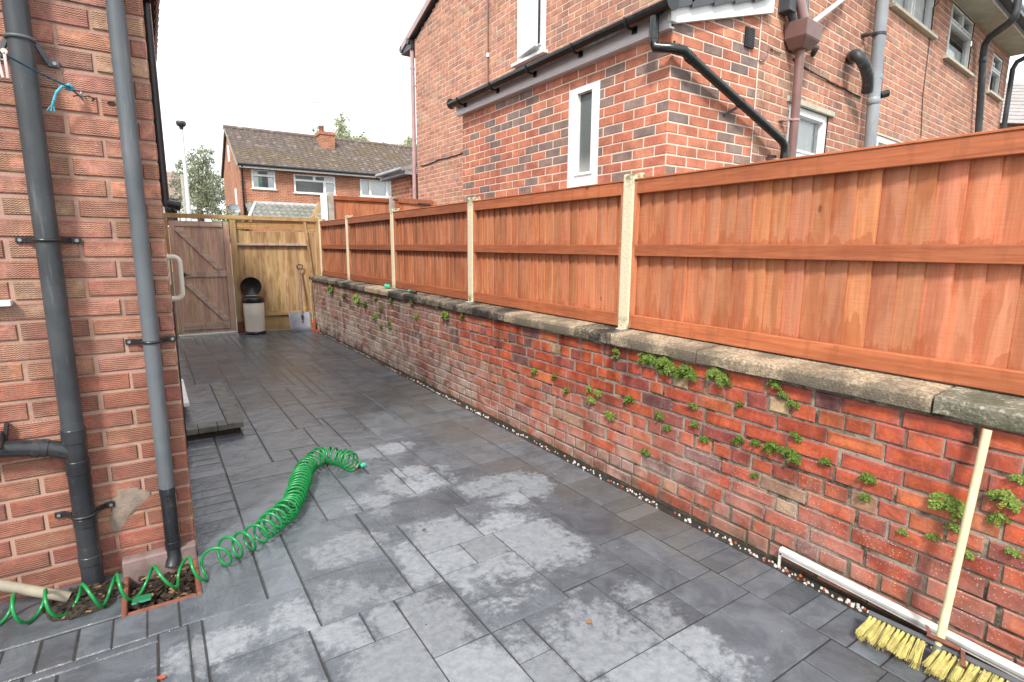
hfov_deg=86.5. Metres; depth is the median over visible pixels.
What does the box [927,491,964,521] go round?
wall fern
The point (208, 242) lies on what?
timber gate
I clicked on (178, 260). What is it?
grab rail
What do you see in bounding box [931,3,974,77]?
window
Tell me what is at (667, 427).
wall fern
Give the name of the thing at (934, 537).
wall fern
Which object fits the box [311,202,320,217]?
timber offcut
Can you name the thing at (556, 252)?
board fence
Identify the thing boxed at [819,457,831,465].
wall fern
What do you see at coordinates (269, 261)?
pine fence
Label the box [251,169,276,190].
window
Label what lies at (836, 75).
brick house
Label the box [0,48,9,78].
clothes peg
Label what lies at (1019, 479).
wall fern
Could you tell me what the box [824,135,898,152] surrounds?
window
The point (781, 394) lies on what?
wall fern
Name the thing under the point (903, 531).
wall fern
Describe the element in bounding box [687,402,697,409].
wall fern
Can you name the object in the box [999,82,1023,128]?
slate roof house
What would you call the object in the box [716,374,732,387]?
wall fern
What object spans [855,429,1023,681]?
broom
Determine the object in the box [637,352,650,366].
wall fern
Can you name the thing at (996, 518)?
wall fern
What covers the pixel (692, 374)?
wall fern
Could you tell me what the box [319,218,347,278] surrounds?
board fence
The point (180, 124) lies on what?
street lamp
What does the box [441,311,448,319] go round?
wall fern
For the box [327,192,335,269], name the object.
fence post
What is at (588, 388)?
wall fern
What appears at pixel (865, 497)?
wall fern
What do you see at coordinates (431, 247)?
board fence
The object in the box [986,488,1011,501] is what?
wall fern
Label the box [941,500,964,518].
wall fern
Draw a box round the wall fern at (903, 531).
[896,527,908,536]
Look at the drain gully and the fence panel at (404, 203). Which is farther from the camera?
the fence panel at (404, 203)
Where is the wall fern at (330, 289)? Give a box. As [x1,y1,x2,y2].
[326,285,332,293]
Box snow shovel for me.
[288,264,311,331]
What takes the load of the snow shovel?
on the patio
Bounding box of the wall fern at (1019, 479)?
[1009,473,1023,484]
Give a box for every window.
[163,207,179,226]
[227,145,237,204]
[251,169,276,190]
[293,174,336,195]
[359,179,390,197]
[511,0,547,67]
[567,79,600,187]
[786,104,826,156]
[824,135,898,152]
[889,0,937,40]
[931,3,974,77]
[967,53,1003,101]
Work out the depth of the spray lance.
6.62 m
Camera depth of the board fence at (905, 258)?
2.42 m
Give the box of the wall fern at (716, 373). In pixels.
[705,367,726,384]
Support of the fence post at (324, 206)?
on the yard
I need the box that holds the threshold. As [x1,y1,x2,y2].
[179,331,237,336]
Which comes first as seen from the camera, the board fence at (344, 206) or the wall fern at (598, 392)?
the wall fern at (598, 392)
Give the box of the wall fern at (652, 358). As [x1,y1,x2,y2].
[642,352,657,366]
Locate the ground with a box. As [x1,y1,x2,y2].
[173,248,287,336]
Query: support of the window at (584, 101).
in the brick extension
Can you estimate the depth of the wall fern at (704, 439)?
2.94 m
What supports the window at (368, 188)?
in the detached house at (303, 171)
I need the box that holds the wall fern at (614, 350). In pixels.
[612,347,619,353]
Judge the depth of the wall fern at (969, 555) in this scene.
2.00 m
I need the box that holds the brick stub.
[237,321,244,332]
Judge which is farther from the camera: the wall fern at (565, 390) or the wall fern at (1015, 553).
the wall fern at (565, 390)
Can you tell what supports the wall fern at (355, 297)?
attached to the garden wall
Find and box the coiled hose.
[0,446,365,624]
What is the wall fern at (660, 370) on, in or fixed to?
attached to the garden wall
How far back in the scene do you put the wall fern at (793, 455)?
2.52 m
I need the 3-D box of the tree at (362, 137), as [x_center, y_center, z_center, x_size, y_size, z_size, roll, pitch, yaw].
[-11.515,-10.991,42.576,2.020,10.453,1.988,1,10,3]
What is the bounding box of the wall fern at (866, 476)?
[857,471,877,484]
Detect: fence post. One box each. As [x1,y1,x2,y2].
[318,219,326,275]
[320,194,329,270]
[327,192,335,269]
[345,215,354,279]
[388,197,394,211]
[390,208,399,287]
[466,197,480,301]
[615,173,644,329]
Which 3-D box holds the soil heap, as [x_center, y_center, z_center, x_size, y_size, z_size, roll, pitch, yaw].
[-1.829,1.091,2.326,0.308,0.042,0.267,-6,12,-33]
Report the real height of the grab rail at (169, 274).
0.403 m
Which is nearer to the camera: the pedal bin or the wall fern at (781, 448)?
the wall fern at (781, 448)
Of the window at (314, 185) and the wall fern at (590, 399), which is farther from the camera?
the window at (314, 185)
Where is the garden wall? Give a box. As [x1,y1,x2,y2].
[309,275,1023,673]
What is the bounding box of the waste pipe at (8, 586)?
[0,579,70,601]
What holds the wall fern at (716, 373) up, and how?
attached to the garden wall
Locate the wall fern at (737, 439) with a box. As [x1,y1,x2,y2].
[732,434,745,445]
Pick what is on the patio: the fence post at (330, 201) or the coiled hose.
the coiled hose
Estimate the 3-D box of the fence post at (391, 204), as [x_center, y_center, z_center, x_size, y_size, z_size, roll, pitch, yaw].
[-2.354,-1.584,10.754,0.100,2.440,0.100,-6,12,-33]
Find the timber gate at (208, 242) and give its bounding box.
[168,220,236,333]
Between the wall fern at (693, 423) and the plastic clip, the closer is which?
the plastic clip
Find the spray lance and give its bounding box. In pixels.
[384,284,416,292]
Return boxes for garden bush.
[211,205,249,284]
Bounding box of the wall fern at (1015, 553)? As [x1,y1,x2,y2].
[1004,547,1021,557]
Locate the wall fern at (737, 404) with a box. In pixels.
[734,401,743,408]
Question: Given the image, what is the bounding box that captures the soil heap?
[42,580,125,621]
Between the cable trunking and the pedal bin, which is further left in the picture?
the cable trunking
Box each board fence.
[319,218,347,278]
[334,195,388,266]
[347,212,391,286]
[393,201,467,299]
[472,180,623,325]
[629,126,1023,395]
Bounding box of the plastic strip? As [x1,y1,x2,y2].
[777,546,1023,680]
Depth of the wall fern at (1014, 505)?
1.88 m
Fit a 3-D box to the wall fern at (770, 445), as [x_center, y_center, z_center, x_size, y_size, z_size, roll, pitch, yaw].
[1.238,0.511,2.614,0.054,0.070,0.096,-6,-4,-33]
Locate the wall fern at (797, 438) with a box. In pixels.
[789,431,801,442]
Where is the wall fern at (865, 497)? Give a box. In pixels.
[857,493,872,501]
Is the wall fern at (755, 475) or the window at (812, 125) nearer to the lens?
the wall fern at (755, 475)
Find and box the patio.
[0,329,998,681]
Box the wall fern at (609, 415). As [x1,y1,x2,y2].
[604,410,614,421]
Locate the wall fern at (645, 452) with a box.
[639,448,650,455]
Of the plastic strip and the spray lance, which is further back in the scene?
the spray lance
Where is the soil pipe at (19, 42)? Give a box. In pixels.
[0,0,114,584]
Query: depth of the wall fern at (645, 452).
3.31 m
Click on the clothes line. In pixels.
(69, 86)
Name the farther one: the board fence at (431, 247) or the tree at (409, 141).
the tree at (409, 141)
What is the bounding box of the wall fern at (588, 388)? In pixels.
[585,385,592,392]
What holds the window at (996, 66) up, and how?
in the brick house at (836, 75)
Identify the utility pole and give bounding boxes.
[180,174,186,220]
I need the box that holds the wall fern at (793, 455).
[780,448,801,465]
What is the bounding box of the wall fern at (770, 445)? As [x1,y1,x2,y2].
[762,440,779,454]
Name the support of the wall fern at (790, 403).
attached to the garden wall
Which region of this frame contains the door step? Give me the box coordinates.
[184,382,243,439]
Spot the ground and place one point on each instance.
(214, 331)
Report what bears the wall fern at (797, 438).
attached to the garden wall
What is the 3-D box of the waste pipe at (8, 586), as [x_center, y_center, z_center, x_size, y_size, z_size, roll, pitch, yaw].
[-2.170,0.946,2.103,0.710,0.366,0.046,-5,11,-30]
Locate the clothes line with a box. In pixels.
[0,51,82,110]
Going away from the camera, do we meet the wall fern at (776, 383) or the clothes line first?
the clothes line
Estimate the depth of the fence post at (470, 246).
5.22 m
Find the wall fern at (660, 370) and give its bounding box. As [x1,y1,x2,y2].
[656,367,664,375]
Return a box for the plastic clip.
[132,593,151,604]
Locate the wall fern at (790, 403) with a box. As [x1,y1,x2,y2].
[785,399,799,409]
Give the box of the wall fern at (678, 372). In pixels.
[673,364,695,379]
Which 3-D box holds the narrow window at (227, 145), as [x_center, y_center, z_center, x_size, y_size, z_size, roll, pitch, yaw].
[-13.023,-7.530,25.372,0.058,3.250,1.650,-6,12,-33]
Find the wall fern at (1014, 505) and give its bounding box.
[988,490,1021,513]
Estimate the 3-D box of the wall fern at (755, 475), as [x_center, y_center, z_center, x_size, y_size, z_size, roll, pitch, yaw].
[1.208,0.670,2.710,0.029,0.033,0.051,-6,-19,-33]
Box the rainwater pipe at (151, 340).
[105,0,180,566]
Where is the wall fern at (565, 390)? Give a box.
[563,388,570,394]
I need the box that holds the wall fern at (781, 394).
[776,391,789,399]
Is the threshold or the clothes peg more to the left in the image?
the clothes peg
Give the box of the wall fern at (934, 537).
[925,533,939,541]
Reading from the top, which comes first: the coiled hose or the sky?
the sky
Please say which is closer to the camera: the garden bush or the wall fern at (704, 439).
the wall fern at (704, 439)
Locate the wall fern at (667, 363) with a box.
[656,356,674,375]
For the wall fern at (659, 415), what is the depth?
3.19 m
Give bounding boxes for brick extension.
[446,0,788,201]
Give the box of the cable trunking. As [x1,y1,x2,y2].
[0,300,12,306]
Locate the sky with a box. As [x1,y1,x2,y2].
[156,0,1023,227]
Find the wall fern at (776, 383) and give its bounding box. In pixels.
[766,379,781,389]
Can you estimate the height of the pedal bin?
0.964 m
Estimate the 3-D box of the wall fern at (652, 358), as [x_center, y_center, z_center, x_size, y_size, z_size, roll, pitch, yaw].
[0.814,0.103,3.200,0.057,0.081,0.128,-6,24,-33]
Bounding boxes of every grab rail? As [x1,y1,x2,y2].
[167,253,170,285]
[167,254,184,300]
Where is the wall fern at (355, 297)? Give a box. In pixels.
[351,294,358,304]
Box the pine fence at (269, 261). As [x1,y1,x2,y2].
[163,213,321,336]
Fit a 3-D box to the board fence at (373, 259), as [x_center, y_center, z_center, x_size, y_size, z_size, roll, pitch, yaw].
[-2.010,-1.296,7.701,0.069,0.944,1.808,-6,12,-33]
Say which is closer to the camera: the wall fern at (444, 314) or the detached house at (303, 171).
the wall fern at (444, 314)
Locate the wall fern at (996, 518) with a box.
[986,511,1011,526]
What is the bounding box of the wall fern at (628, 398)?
[623,395,634,403]
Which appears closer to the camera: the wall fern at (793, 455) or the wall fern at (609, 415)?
the wall fern at (793, 455)
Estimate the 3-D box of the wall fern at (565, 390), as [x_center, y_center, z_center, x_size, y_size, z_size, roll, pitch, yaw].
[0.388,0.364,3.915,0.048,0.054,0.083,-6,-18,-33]
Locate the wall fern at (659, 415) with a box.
[653,411,663,419]
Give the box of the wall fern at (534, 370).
[531,368,537,374]
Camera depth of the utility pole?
20.06 m
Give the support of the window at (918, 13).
in the brick house at (836, 75)
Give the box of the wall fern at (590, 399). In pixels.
[586,396,595,404]
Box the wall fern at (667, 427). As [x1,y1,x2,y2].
[662,425,670,431]
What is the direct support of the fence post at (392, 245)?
on the garden wall
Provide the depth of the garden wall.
2.67 m
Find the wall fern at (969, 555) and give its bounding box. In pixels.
[965,549,974,560]
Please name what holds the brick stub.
on the patio
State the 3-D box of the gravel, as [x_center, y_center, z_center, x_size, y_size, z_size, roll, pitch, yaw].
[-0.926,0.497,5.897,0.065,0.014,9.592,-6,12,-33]
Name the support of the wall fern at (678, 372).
attached to the garden wall
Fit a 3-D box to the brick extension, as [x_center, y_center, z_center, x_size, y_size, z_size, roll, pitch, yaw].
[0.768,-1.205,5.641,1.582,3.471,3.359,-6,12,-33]
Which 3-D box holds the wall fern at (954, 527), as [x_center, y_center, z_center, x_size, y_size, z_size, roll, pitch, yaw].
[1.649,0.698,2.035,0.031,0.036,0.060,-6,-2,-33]
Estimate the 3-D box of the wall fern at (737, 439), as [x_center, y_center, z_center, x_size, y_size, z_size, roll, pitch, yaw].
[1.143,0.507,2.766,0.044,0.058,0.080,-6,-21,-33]
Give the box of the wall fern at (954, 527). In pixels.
[942,523,959,532]
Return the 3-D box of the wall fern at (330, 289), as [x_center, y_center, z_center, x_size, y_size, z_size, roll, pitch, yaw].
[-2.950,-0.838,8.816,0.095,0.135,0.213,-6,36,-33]
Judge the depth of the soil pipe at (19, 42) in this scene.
2.19 m
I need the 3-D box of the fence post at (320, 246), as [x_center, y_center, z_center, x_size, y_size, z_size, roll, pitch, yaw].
[-3.435,-1.677,9.808,0.157,1.018,0.120,-6,12,-33]
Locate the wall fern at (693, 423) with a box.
[689,420,698,427]
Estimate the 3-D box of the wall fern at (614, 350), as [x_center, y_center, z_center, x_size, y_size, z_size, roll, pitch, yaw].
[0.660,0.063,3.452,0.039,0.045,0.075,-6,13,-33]
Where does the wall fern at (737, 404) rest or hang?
attached to the garden wall
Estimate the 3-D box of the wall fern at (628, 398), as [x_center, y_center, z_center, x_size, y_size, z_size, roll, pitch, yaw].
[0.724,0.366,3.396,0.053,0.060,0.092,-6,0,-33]
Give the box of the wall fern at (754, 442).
[749,439,761,447]
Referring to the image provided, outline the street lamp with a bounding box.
[175,120,194,284]
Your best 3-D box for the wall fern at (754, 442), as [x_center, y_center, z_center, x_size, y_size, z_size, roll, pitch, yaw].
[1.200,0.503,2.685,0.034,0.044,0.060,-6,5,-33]
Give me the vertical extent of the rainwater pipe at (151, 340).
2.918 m
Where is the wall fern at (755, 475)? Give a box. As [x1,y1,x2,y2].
[749,472,758,478]
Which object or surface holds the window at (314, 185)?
in the detached house at (303, 171)
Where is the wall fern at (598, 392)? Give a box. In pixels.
[593,390,601,396]
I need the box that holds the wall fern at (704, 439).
[698,435,708,442]
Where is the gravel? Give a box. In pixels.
[326,335,981,672]
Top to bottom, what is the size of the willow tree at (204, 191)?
7.211 m
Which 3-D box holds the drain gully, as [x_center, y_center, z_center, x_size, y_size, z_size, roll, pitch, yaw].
[-1.579,1.120,2.462,0.294,0.215,0.384,-6,12,-33]
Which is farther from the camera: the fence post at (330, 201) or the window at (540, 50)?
the fence post at (330, 201)
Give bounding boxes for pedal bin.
[240,277,265,334]
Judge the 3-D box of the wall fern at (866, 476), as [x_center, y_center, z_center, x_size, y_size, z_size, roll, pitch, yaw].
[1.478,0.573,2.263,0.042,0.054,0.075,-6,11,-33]
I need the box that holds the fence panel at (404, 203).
[393,197,433,209]
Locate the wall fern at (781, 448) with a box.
[774,446,787,455]
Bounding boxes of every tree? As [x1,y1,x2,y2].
[168,144,225,220]
[312,112,359,190]
[353,131,368,140]
[398,135,416,146]
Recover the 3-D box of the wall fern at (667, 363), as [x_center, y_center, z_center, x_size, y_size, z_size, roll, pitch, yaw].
[0.872,0.134,3.111,0.065,0.092,0.145,-6,40,-33]
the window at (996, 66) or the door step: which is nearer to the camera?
the door step
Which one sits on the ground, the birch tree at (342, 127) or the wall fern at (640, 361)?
the birch tree at (342, 127)
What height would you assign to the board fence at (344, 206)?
2.010 m
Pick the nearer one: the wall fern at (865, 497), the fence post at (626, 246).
the wall fern at (865, 497)
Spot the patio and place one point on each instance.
(492, 507)
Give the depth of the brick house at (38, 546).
2.31 m
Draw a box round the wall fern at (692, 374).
[684,366,696,382]
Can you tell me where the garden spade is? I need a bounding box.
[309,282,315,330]
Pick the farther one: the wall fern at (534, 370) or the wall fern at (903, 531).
the wall fern at (534, 370)
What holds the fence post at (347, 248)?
on the garden wall
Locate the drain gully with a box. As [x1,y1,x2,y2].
[121,540,202,617]
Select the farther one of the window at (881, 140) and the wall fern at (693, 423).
the window at (881, 140)
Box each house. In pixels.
[0,0,196,602]
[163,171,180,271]
[220,101,417,276]
[375,0,1023,205]
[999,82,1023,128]
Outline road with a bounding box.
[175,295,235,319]

